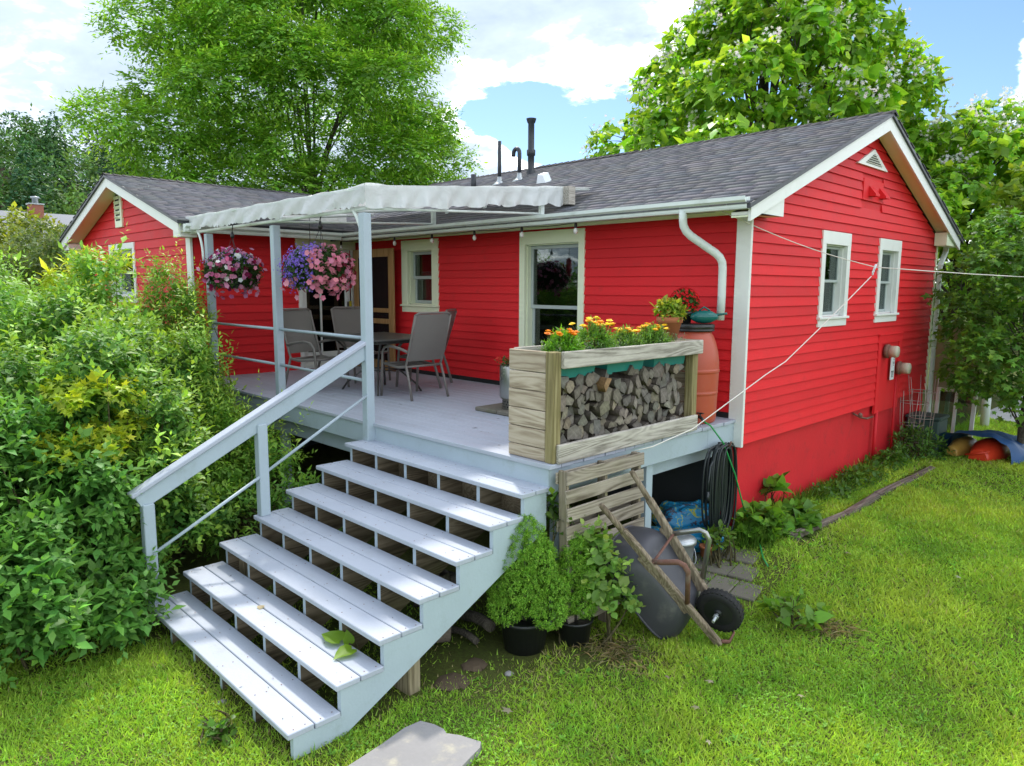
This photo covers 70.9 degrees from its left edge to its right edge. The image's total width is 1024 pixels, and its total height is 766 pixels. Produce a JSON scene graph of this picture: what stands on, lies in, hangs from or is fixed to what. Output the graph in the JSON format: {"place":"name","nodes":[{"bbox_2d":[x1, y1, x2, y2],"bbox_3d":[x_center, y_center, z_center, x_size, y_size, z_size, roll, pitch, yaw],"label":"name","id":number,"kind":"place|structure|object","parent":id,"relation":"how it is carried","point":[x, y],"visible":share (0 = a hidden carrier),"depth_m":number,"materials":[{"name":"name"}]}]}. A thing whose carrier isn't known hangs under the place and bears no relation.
{"place":"outdoors","nodes":[
{"label":"outdoors","id":0,"kind":"place"},
{"bbox_2d":[0,167,89,213],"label":"hill","id":1,"kind":"structure","parent":0,"point":[3,168],"depth_m":133.32,"materials":[{"name":"plant"}]},
{"bbox_2d":[0,103,289,214],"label":"forest","id":2,"kind":"object","parent":1,"relation":"on","point":[33,157],"visible":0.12,"depth_m":125.52,"materials":[{"name":"plant"}]},
{"bbox_2d":[0,306,1023,765],"bbox_3d":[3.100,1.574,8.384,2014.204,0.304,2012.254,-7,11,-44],"label":"ground","id":3,"kind":"structure","parent":0,"point":[456,654],"depth_m":5.19,"materials":[{"name":"plant"}]},
{"bbox_2d":[0,201,64,294],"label":"yellow bush","id":4,"kind":"object","parent":3,"relation":"on","point":[10,218],"visible":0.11,"depth_m":29.94,"materials":[{"name":"green plant"}]},
{"bbox_2d":[0,215,73,375],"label":"round bush","id":5,"kind":"object","parent":3,"relation":"on","point":[52,248],"visible":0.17,"depth_m":16.48,"materials":[{"name":"green plant"}]},
{"bbox_2d":[0,196,74,308],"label":"neighbour house","id":6,"kind":"structure","parent":3,"relation":"on","point":[62,218],"depth_m":44.88,"materials":[{"name":"white paint"}]},
{"bbox_2d":[0,222,167,412],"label":"shrub","id":7,"kind":"object","parent":3,"relation":"on","point":[15,286],"visible":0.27,"depth_m":8.52,"materials":[{"name":"green plant"}]},
{"bbox_2d":[26,366,151,565],"bbox_3d":[-3.630,0.881,6.327,0.980,2.112,1.471,1,8,6],"label":"maple sapling","id":8,"kind":"object","parent":3,"relation":"on","point":[67,403],"visible":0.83,"depth_m":6.01,"materials":[{"name":"green plant"}]},
{"bbox_2d":[33,244,147,320],"bbox_3d":[-5.687,-0.211,9.752,1.504,3.352,1.016,3,8,21],"label":"yellow sapling","id":9,"kind":"object","parent":3,"relation":"on","point":[49,273],"visible":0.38,"depth_m":9.44,"materials":[{"name":"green plant"}]},
{"bbox_2d":[0,353,186,687],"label":"shrub","id":10,"kind":"object","parent":3,"relation":"on","point":[55,535],"visible":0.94,"depth_m":5.48,"materials":[{"name":"green plant"}]},
{"bbox_2d":[0,279,252,581],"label":"shrub","id":11,"kind":"object","parent":3,"relation":"on","point":[145,353],"visible":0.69,"depth_m":6.75,"materials":[{"name":"green plant"}]},
{"bbox_2d":[187,708,242,749],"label":"weed","id":12,"kind":"object","parent":3,"relation":"on","point":[220,730],"visible":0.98,"depth_m":4.40,"materials":[{"name":"green plant"}]},
{"bbox_2d":[116,225,317,524],"bbox_3d":[-3.902,-0.188,8.820,1.478,3.582,4.577,-6,10,-39],"label":"shrub","id":13,"kind":"object","parent":3,"relation":"on","point":[220,417],"visible":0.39,"depth_m":8.25,"materials":[{"name":"green plant"}]},
{"bbox_2d":[186,459,342,562],"bbox_3d":[-2.561,1.307,7.420,1.713,1.072,1.190,0,8,-3],"label":"plant","id":14,"kind":"object","parent":3,"relation":"on","point":[274,497],"visible":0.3,"depth_m":7.32,"materials":[{"name":"green plant"}]},
{"bbox_2d":[49,0,488,193],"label":"locust tree","id":15,"kind":"object","parent":3,"relation":"on","point":[372,55],"visible":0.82,"depth_m":21.35,"materials":[{"name":"green plant"}]},
{"bbox_2d":[127,341,548,759],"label":"stairs","id":16,"kind":"structure","parent":3,"relation":"on","point":[347,493],"depth_m":5.57,"materials":[{"name":"grey paint"}]},
{"bbox_2d":[322,629,357,659],"bbox_3d":[-1.137,1.909,4.916,0.248,0.468,0.392,-4,8,-27],"label":"burdock","id":17,"kind":"object","parent":3,"relation":"on","point":[338,636],"visible":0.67,"depth_m":4.89,"materials":[{"name":"green plant"}]},
{"bbox_2d":[348,721,481,765],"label":"stepping stone","id":18,"kind":"object","parent":3,"relation":"on","point":[420,743],"visible":0.96,"depth_m":4.28,"materials":[{"name":"stone"}]},
{"bbox_2d":[433,672,469,691],"bbox_3d":[-0.425,2.113,5.059,0.250,0.048,0.249,4,8,23],"label":"rock","id":19,"kind":"object","parent":3,"relation":"on","point":[453,679],"visible":0.99,"depth_m":5.04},
{"bbox_2d":[451,626,479,644],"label":"branch","id":20,"kind":"object","parent":3,"relation":"on","point":[470,636],"visible":0.68,"depth_m":5.65,"materials":[{"name":"brown plant"}]},
{"bbox_2d":[204,212,735,624],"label":"deck","id":21,"kind":"structure","parent":3,"relation":"on","point":[424,421],"depth_m":7.48,"materials":[{"name":"grey paint"}]},
{"bbox_2d":[283,308,349,386],"bbox_3d":[-2.684,-0.469,9.745,0.737,1.073,0.618,5,9,31],"label":"patio chair","id":22,"kind":"object","parent":21,"relation":"on","point":[298,319],"visible":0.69,"depth_m":9.85,"materials":[{"name":"grey"}]},
{"bbox_2d":[331,306,390,383],"bbox_3d":[-2.233,-0.579,10.587,0.618,1.073,0.737,-6,10,-40],"label":"patio chair","id":23,"kind":"object","parent":21,"relation":"on","point":[346,320],"visible":0.41,"depth_m":10.73,"materials":[{"name":"grey"}]},
{"bbox_2d":[319,332,421,395],"bbox_3d":[-1.732,-0.259,9.523,1.050,0.730,1.370,-7,11,-44],"label":"patio table","id":24,"kind":"object","parent":21,"relation":"on","point":[380,339],"visible":0.69,"depth_m":9.32,"materials":[{"name":"metal"}]},
{"bbox_2d":[380,311,451,400],"bbox_3d":[-1.199,-0.359,8.970,0.737,1.073,0.618,8,11,44],"label":"patio chair","id":25,"kind":"object","parent":21,"relation":"on","point":[429,330],"visible":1,"depth_m":8.76,"materials":[{"name":"fabric"}]},
{"bbox_2d":[396,308,456,387],"bbox_3d":[-1.189,-0.502,10.047,0.737,1.073,0.619,2,8,10],"label":"patio chair","id":26,"kind":"object","parent":21,"relation":"on","point":[453,316],"visible":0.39,"depth_m":10.01,"materials":[{"name":"grey"}]},
{"bbox_2d":[475,403,503,413],"bbox_3d":[-0.131,0.281,8.051,0.460,0.043,0.340,-7,11,-44],"label":"paving slab","id":27,"kind":"object","parent":21,"relation":"on","point":[493,408],"depth_m":7.95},
{"bbox_2d":[497,409,508,416],"bbox_3d":[0.114,0.315,7.803,0.460,0.043,0.340,-7,11,-44],"label":"paving slab","id":28,"kind":"object","parent":21,"relation":"on","point":[504,412],"depth_m":7.71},
{"bbox_2d":[494,356,526,409],"bbox_3d":[0.052,-0.034,7.863,0.409,0.632,0.436,5,9,34],"label":"steel drum planter","id":29,"kind":"object","parent":28,"relation":"on","point":[504,381],"visible":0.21,"depth_m":7.76,"materials":[{"name":"silver metal"}]},
{"bbox_2d":[509,338,703,463],"bbox_3d":[0.894,0.083,6.428,2.104,0.874,0.573,-7,11,-44],"label":"firewood rack","id":30,"kind":"object","parent":21,"relation":"on","point":[534,417],"visible":0.7,"depth_m":5.79,"materials":[{"name":"wood"}]},
{"bbox_2d":[539,366,594,377],"bbox_3d":[0.441,-0.150,5.822,0.500,0.216,0.272,-7,11,-44],"label":"planter trough","id":31,"kind":"object","parent":30,"relation":"in","point":[573,372],"visible":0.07,"depth_m":5.75,"materials":[{"name":"teal plastic"}]},
{"bbox_2d":[541,324,585,351],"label":"marigold plant","id":32,"kind":"object","parent":31,"relation":"in","point":[564,339],"visible":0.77,"depth_m":5.67,"materials":[{"name":"green plant"}]},
{"bbox_2d":[589,347,643,373],"bbox_3d":[0.906,-0.207,6.273,0.560,0.216,0.272,-7,11,-44],"label":"planter trough","id":33,"kind":"object","parent":30,"relation":"in","point":[619,367],"visible":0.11,"depth_m":6.16,"materials":[{"name":"teal plastic"}]},
{"bbox_2d":[568,316,619,349],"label":"marigold plant","id":34,"kind":"object","parent":33,"relation":"in","point":[603,335],"visible":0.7,"depth_m":5.99,"materials":[{"name":"green plant"}]},
{"bbox_2d":[607,324,644,346],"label":"marigold plant","id":35,"kind":"object","parent":33,"relation":"in","point":[628,333],"visible":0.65,"depth_m":6.29,"materials":[{"name":"green plant"}]},
{"bbox_2d":[627,419,640,428],"bbox_3d":[0.994,0.341,6.483,0.140,0.095,0.368,-5,12,-36],"label":"firewood log","id":36,"kind":"object","parent":30,"relation":"in","point":[634,425],"visible":0.34,"depth_m":6.34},
{"bbox_2d":[628,412,637,424],"bbox_3d":[0.959,0.298,6.513,0.377,0.135,0.147,6,9,41],"label":"firewood log","id":37,"kind":"object","parent":36,"relation":"on","point":[634,416],"visible":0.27,"depth_m":6.37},
{"bbox_2d":[636,404,642,414],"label":"firewood log","id":38,"kind":"object","parent":37,"relation":"on","point":[639,409],"visible":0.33,"depth_m":6.38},
{"bbox_2d":[631,395,641,404],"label":"firewood log","id":39,"kind":"object","parent":38,"relation":"on","point":[639,400],"visible":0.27,"depth_m":6.42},
{"bbox_2d":[630,385,641,398],"bbox_3d":[0.994,0.062,6.470,0.365,0.132,0.122,6,9,41],"label":"firewood log","id":40,"kind":"object","parent":39,"relation":"on","point":[636,392],"visible":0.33,"depth_m":6.34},
{"bbox_2d":[609,373,641,388],"bbox_3d":[0.980,-0.031,6.449,0.373,0.139,0.128,6,10,42],"label":"firewood log","id":41,"kind":"object","parent":40,"relation":"on","point":[635,379],"visible":0.43,"depth_m":6.33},
{"bbox_2d":[643,356,684,367],"bbox_3d":[1.388,-0.267,6.742,0.550,0.216,0.272,-7,11,-44],"label":"planter trough","id":42,"kind":"object","parent":30,"relation":"in","point":[663,361],"visible":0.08,"depth_m":6.62,"materials":[{"name":"teal plastic"}]},
{"bbox_2d":[635,320,674,344],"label":"marigold plant","id":43,"kind":"object","parent":42,"relation":"in","point":[648,331],"visible":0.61,"depth_m":6.55,"materials":[{"name":"green plant"}]},
{"bbox_2d":[650,294,687,339],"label":"potted plant","id":44,"kind":"object","parent":30,"relation":"on","point":[671,320],"visible":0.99,"depth_m":6.84,"materials":[{"name":"green plant"}]},
{"bbox_2d":[677,323,719,423],"bbox_3d":[1.863,-0.110,7.418,0.558,1.008,0.589,-7,11,-44],"label":"rain barrel","id":45,"kind":"object","parent":21,"relation":"on","point":[707,379],"visible":0.42,"depth_m":7.20,"materials":[{"name":"plastic"}]},
{"bbox_2d":[670,287,701,323],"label":"potted plant","id":46,"kind":"object","parent":45,"relation":"on","point":[688,296],"visible":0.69,"depth_m":7.28,"materials":[{"name":"red plant"}]},
{"bbox_2d":[690,306,726,323],"bbox_3d":[1.982,-0.688,7.258,0.370,0.177,0.133,0,8,-4],"label":"watering scoop","id":47,"kind":"object","parent":45,"relation":"on","point":[705,316],"visible":1,"depth_m":7.22,"materials":[{"name":"teal plastic"}]},
{"bbox_2d":[701,441,737,533],"bbox_3d":[2.093,1.064,7.247,0.562,0.971,0.146,-7,11,-44],"label":"coiled hose","id":48,"kind":"object","parent":21,"relation":"hanging from","point":[720,490],"visible":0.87,"depth_m":7.20,"materials":[{"name":"rubber"}]},
{"bbox_2d":[460,657,487,671],"bbox_3d":[-0.285,2.079,5.299,0.200,0.060,0.201,-2,8,-20],"label":"rock","id":49,"kind":"object","parent":3,"relation":"on","point":[474,664],"visible":1,"depth_m":5.26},
{"bbox_2d":[459,610,495,631],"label":"branch","id":50,"kind":"object","parent":3,"relation":"on","point":[486,623],"visible":0.77,"depth_m":5.72,"materials":[{"name":"brown plant"}]},
{"bbox_2d":[59,110,964,526],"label":"house","id":51,"kind":"structure","parent":3,"relation":"on","point":[825,400],"depth_m":9.49,"materials":[{"name":"red paint"}]},
{"bbox_2d":[108,242,138,302],"bbox_3d":[-6.866,-1.961,12.839,0.222,1.030,1.440,-7,11,-44],"label":"window","id":52,"kind":"structure","parent":51,"relation":"in","point":[131,245],"depth_m":12.84,"materials":[{"name":"white paint"}]},
{"bbox_2d":[298,248,353,367],"bbox_3d":[-3.136,-1.267,12.195,1.090,1.980,0.167,-7,11,-44],"label":"glass door","id":53,"kind":"structure","parent":51,"relation":"in","point":[302,303],"depth_m":12.16,"materials":[{"name":"white paint"}]},
{"bbox_2d":[353,248,395,370],"bbox_3d":[-2.283,-1.216,11.895,0.035,1.963,1.155,-7,11,-44],"label":"screen door","id":54,"kind":"structure","parent":51,"relation":"in","point":[383,283],"depth_m":11.68,"materials":[{"name":"brown wood"}]},
{"bbox_2d":[185,183,590,260],"bbox_3d":[-1.966,-2.093,9.892,3.526,1.095,5.216,-7,11,-44],"label":"awning","id":55,"kind":"object","parent":51,"relation":"attached to","point":[337,207],"visible":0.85,"depth_m":7.99,"materials":[{"name":"fabric"}]},
{"bbox_2d":[196,225,267,299],"bbox_3d":[-3.606,-1.552,9.268,0.829,0.950,0.835,-7,11,-44],"label":"flower basket","id":56,"kind":"object","parent":55,"relation":"hanging from","point":[226,268],"visible":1,"depth_m":9.08,"materials":[{"name":"pink plastic"}]},
{"bbox_2d":[273,217,356,300],"bbox_3d":[-2.163,-1.392,7.975,0.896,0.953,0.912,-7,11,-44],"label":"flower basket","id":57,"kind":"object","parent":55,"relation":"hanging from","point":[322,265],"visible":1,"depth_m":7.77,"materials":[{"name":"pink plastic"}]},
{"bbox_2d":[400,238,439,311],"bbox_3d":[-1.386,-1.668,11.254,0.222,1.120,0.970,-7,11,-44],"label":"window","id":58,"kind":"structure","parent":51,"relation":"in","point":[419,258],"depth_m":11.34,"materials":[{"name":"beige paint"}]},
{"bbox_2d":[340,212,710,248],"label":"string lights","id":59,"kind":"object","parent":51,"relation":"hanging from","point":[575,230],"visible":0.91,"depth_m":9.36},
{"bbox_2d":[519,228,585,346],"bbox_3d":[0.556,-1.113,9.344,0.247,1.700,1.164,-7,11,-44],"label":"window","id":60,"kind":"structure","parent":51,"relation":"in","point":[549,240],"depth_m":9.48,"materials":[{"name":"beige paint"}]},
{"bbox_2d":[635,211,1023,451],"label":"clothes line","id":61,"kind":"object","parent":51,"relation":"attached to","point":[875,267],"visible":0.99,"depth_m":7.72,"materials":[{"name":"fabric"}]},
{"bbox_2d":[816,230,851,326],"bbox_3d":[3.893,-1.272,8.847,0.890,1.140,0.222,-7,11,-44],"label":"window","id":62,"kind":"structure","parent":51,"relation":"in","point":[834,271],"depth_m":8.97,"materials":[{"name":"white paint"}]},
{"bbox_2d":[873,238,901,322],"bbox_3d":[5.222,-1.437,10.138,0.890,1.140,0.222,-7,11,-44],"label":"window","id":63,"kind":"structure","parent":51,"relation":"in","point":[887,281],"depth_m":10.28,"materials":[{"name":"white paint"}]},
{"bbox_2d":[883,344,899,357],"bbox_3d":[5.396,-0.447,10.208,0.198,0.200,0.170,-7,11,-44],"label":"utility meter","id":64,"kind":"object","parent":51,"relation":"attached to","point":[889,350],"visible":1,"depth_m":10.17,"materials":[{"name":"metal"}]},
{"bbox_2d":[895,361,911,374],"bbox_3d":[5.795,-0.219,10.633,0.198,0.200,0.170,-7,11,-44],"label":"utility meter","id":65,"kind":"object","parent":51,"relation":"attached to","point":[902,368],"visible":1,"depth_m":10.59,"materials":[{"name":"metal"}]},
{"bbox_2d":[1,472,1023,765],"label":"clover","id":66,"kind":"object","parent":3,"relation":"on","point":[721,684],"visible":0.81,"depth_m":4.96,"materials":[{"name":"green plant"}]},
{"bbox_2d":[486,512,570,655],"bbox_3d":[0.107,1.518,5.513,0.704,1.082,0.642,1,8,4],"label":"potted conifer","id":67,"kind":"object","parent":3,"relation":"on","point":[524,622],"visible":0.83,"depth_m":5.38,"materials":[{"name":"plant"}]},
{"bbox_2d":[533,487,574,643],"bbox_3d":[0.337,1.402,5.717,0.372,1.278,0.425,-7,11,-44],"label":"climbing plant","id":68,"kind":"object","parent":3,"relation":"on","point":[551,514],"visible":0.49,"depth_m":5.64,"materials":[{"name":"green plant"}]},
{"bbox_2d":[547,531,599,646],"bbox_3d":[0.498,1.589,5.640,0.467,0.904,0.478,-7,11,-44],"label":"potted conifer","id":69,"kind":"object","parent":3,"relation":"on","point":[576,631],"visible":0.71,"depth_m":5.54,"materials":[{"name":"plant"}]},
{"bbox_2d":[556,451,643,623],"bbox_3d":[0.743,1.310,5.932,1.013,1.362,0.160,-7,11,-44],"label":"pallet","id":70,"kind":"object","parent":3,"relation":"on","point":[624,505],"visible":0.61,"depth_m":5.79,"materials":[{"name":"wood"}]},
{"bbox_2d":[566,515,644,646],"bbox_3d":[0.735,1.529,5.639,0.665,1.054,0.576,-7,11,-44],"label":"leafy shrub","id":71,"kind":"object","parent":3,"relation":"on","point":[608,590],"visible":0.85,"depth_m":5.53,"materials":[{"name":"green plant"}]},
{"bbox_2d":[599,470,743,645],"bbox_3d":[1.300,1.410,5.748,1.096,1.337,0.768,3,8,19],"label":"wheelbarrow","id":72,"kind":"object","parent":3,"relation":"on","point":[667,578],"visible":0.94,"depth_m":5.64,"materials":[{"name":"metal"}]},
{"bbox_2d":[651,500,708,529],"bbox_3d":[1.863,1.463,7.666,0.754,0.369,0.479,-1,8,-7],"label":"soil bag","id":73,"kind":"object","parent":3,"relation":"on","point":[679,515],"visible":0.44,"depth_m":7.47,"materials":[{"name":"plastic"}]},
{"bbox_2d":[673,526,724,552],"bbox_3d":[1.897,1.589,7.332,0.547,0.222,0.359,0,8,-2],"label":"soil bag","id":74,"kind":"object","parent":3,"relation":"on","point":[697,536],"visible":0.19,"depth_m":7.20,"materials":[{"name":"blue plastic"}]},
{"bbox_2d":[558,610,873,682],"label":"dry litter","id":75,"kind":"object","parent":3,"relation":"on","point":[616,647],"visible":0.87,"depth_m":5.54,"materials":[{"name":"brown plant"}]},
{"bbox_2d":[697,519,739,567],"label":"weed","id":76,"kind":"object","parent":3,"relation":"on","point":[719,534],"visible":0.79,"depth_m":6.99,"materials":[{"name":"green plant"}]},
{"bbox_2d":[692,546,762,601],"bbox_3d":[1.842,1.862,6.706,0.935,0.256,1.494,6,10,38],"label":"paved patch","id":77,"kind":"object","parent":3,"relation":"on","point":[725,584],"visible":0.32,"depth_m":6.76,"materials":[{"name":"stone"}]},
{"bbox_2d":[677,534,696,563],"bbox_3d":[1.605,1.620,6.910,0.328,0.402,0.335,-7,11,-44],"label":"metal bucket","id":78,"kind":"object","parent":77,"relation":"on","point":[688,542],"visible":0.33,"depth_m":6.80,"materials":[{"name":"metal"}]},
{"bbox_2d":[704,421,768,566],"bbox_3d":[2.365,1.035,7.156,0.626,1.313,0.726,-7,11,-44],"label":"garden hose","id":79,"kind":"object","parent":3,"relation":"on","point":[737,484],"visible":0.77,"depth_m":7.21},
{"bbox_2d":[732,497,793,540],"bbox_3d":[2.585,1.499,7.502,0.630,0.643,0.702,2,8,12],"label":"weed","id":80,"kind":"object","parent":3,"relation":"on","point":[774,513],"visible":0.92,"depth_m":7.37,"materials":[{"name":"green plant"}]},
{"bbox_2d":[759,471,793,503],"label":"weed","id":81,"kind":"object","parent":3,"relation":"on","point":[775,482],"visible":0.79,"depth_m":7.99,"materials":[{"name":"green plant"}]},
{"bbox_2d":[580,0,1005,259],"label":"catalpa tree","id":82,"kind":"object","parent":3,"relation":"on","point":[740,41],"visible":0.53,"depth_m":16.43,"materials":[{"name":"green plant"}]},
{"bbox_2d":[756,588,833,633],"bbox_3d":[2.301,1.875,5.880,0.602,0.327,0.610,-7,11,-44],"label":"weed","id":83,"kind":"object","parent":3,"relation":"on","point":[811,618],"visible":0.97,"depth_m":5.86,"materials":[{"name":"green plant"}]},
{"bbox_2d":[781,497,824,538],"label":"weed","id":84,"kind":"object","parent":3,"relation":"on","point":[808,510],"visible":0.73,"depth_m":7.62,"materials":[{"name":"green plant"}]},
{"bbox_2d":[729,443,916,552],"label":"plants","id":85,"kind":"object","parent":3,"relation":"on","point":[755,539],"depth_m":7.60,"materials":[{"name":"plant"}]},
{"bbox_2d":[802,448,911,501],"bbox_3d":[4.677,1.279,9.565,2.950,0.564,0.613,-7,11,-44],"label":"weed","id":86,"kind":"object","parent":3,"relation":"on","point":[875,473],"visible":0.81,"depth_m":9.38,"materials":[{"name":"green plant"}]},
{"bbox_2d":[788,466,935,540],"bbox_3d":[4.417,1.425,8.738,4.234,0.147,0.150,-7,10,-43],"label":"edging timber","id":87,"kind":"object","parent":3,"relation":"on","point":[870,499],"visible":0.5,"depth_m":8.46,"materials":[{"name":"wood"}]},
{"bbox_2d":[899,389,931,455],"bbox_3d":[6.090,0.628,10.913,0.424,1.052,0.428,-7,11,-44],"label":"tomato cage","id":88,"kind":"object","parent":3,"relation":"on","point":[917,404],"visible":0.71,"depth_m":10.89,"materials":[{"name":"metal"}]},
{"bbox_2d":[887,419,955,460],"bbox_3d":[6.113,0.962,10.859,1.355,0.861,0.802,-5,9,-33],"label":"weed","id":89,"kind":"object","parent":3,"relation":"on","point":[926,447],"visible":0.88,"depth_m":10.70,"materials":[{"name":"green plant"}]},
{"bbox_2d":[908,375,938,450],"bbox_3d":[6.218,0.523,10.954,0.435,1.251,0.428,-7,11,-44],"label":"tomato cage","id":90,"kind":"object","parent":3,"relation":"on","point":[924,419],"visible":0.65,"depth_m":10.93,"materials":[{"name":"metal"}]},
{"bbox_2d":[905,411,949,454],"bbox_3d":[6.531,0.805,11.345,0.500,0.630,0.500,-7,11,-44],"label":"utility box","id":91,"kind":"object","parent":3,"relation":"on","point":[939,421],"visible":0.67,"depth_m":11.15,"materials":[{"name":"plastic"}]},
{"bbox_2d":[934,387,977,436],"bbox_3d":[7.399,0.554,12.041,0.149,0.917,0.600,-7,11,-44],"label":"window frame","id":92,"kind":"object","parent":3,"relation":"on","point":[972,415],"visible":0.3,"depth_m":12.02,"materials":[{"name":"white paint"}]},
{"bbox_2d":[932,324,983,403],"bbox_3d":[7.443,-0.324,12.021,0.040,1.300,0.680,-7,11,-44],"label":"board panel","id":93,"kind":"object","parent":92,"relation":"attached to","point":[947,396],"visible":0.16,"depth_m":12.14,"materials":[{"name":"wood"}]},
{"bbox_2d":[946,436,976,455],"bbox_3d":[7.046,0.959,11.234,0.900,0.220,0.298,-5,9,-37],"label":"yellow kayak","id":94,"kind":"object","parent":3,"relation":"on","point":[962,445],"visible":0.84,"depth_m":11.03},
{"bbox_2d":[901,86,1023,320],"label":"catalpa tree","id":95,"kind":"object","parent":3,"relation":"on","point":[985,136],"visible":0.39,"depth_m":16.99,"materials":[{"name":"green plant"}]},
{"bbox_2d":[920,206,1023,443],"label":"maple tree","id":96,"kind":"object","parent":3,"relation":"on","point":[992,341],"visible":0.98,"depth_m":10.46,"materials":[{"name":"green plant"}]},
{"bbox_2d":[931,261,1023,343],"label":"treeline","id":97,"kind":"object","parent":3,"relation":"on","point":[946,305],"visible":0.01,"depth_m":32.54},
{"bbox_2d":[940,430,1023,464],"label":"blue tarp","id":98,"kind":"object","parent":3,"relation":"on","point":[1014,445],"visible":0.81,"depth_m":10.71,"materials":[{"name":"plastic"}]},
{"bbox_2d":[980,397,991,426],"bbox_3d":[8.802,0.434,13.355,0.150,0.960,0.150,-7,11,-44],"label":"white post","id":99,"kind":"object","parent":3,"relation":"on","point":[985,416],"visible":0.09,"depth_m":13.32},
{"bbox_2d":[965,437,1010,460],"bbox_3d":[7.257,0.976,10.919,0.939,0.270,0.460,-7,11,-44],"label":"red kayak","id":100,"kind":"object","parent":3,"relation":"on","point":[990,448],"visible":0.81,"depth_m":10.70,"materials":[{"name":"plastic"}]},
{"bbox_2d":[979,161,1023,325],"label":"yellow green tree","id":101,"kind":"object","parent":3,"relation":"on","point":[1013,185],"visible":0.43,"depth_m":15.21,"materials":[{"name":"green plant"}]},
{"bbox_2d":[0,0,1023,282],"label":"sky","id":102,"kind":"structure","parent":0,"point":[556,63],"materials":[{"name":"blue"}]},
{"bbox_2d":[977,396,1022,421],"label":"gravel drive","id":103,"kind":"structure","parent":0,"point":[1006,416],"depth_m":14.59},
{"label":"firewood log","id":104,"kind":"object","parent":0,"visible":0},
{"bbox_2d":[562,423,581,439],"bbox_3d":[0.399,0.385,5.953,0.145,0.132,0.401,-4,4,-31],"label":"firewood log","id":105,"kind":"object","parent":104,"relation":"on","point":[574,431],"visible":0.43,"depth_m":5.78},
{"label":"firewood log","id":106,"kind":"object","parent":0,"visible":0},
{"bbox_2d":[589,400,609,417],"bbox_3d":[0.656,0.199,6.177,0.150,0.141,0.374,-7,10,-43],"label":"firewood log","id":107,"kind":"object","parent":106,"relation":"on","point":[603,406],"visible":0.44,"depth_m":6.04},
{"bbox_2d":[595,387,612,403],"bbox_3d":[0.687,0.085,6.195,0.350,0.162,0.166,9,12,42],"label":"firewood log","id":108,"kind":"object","parent":107,"relation":"on","point":[606,395],"visible":0.28,"depth_m":6.07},
{"bbox_2d":[592,377,611,391],"bbox_3d":[0.673,-0.009,6.112,0.131,0.129,0.390,-6,11,-41],"label":"firewood log","id":109,"kind":"object","parent":108,"relation":"on","point":[601,386],"visible":0.42,"depth_m":5.97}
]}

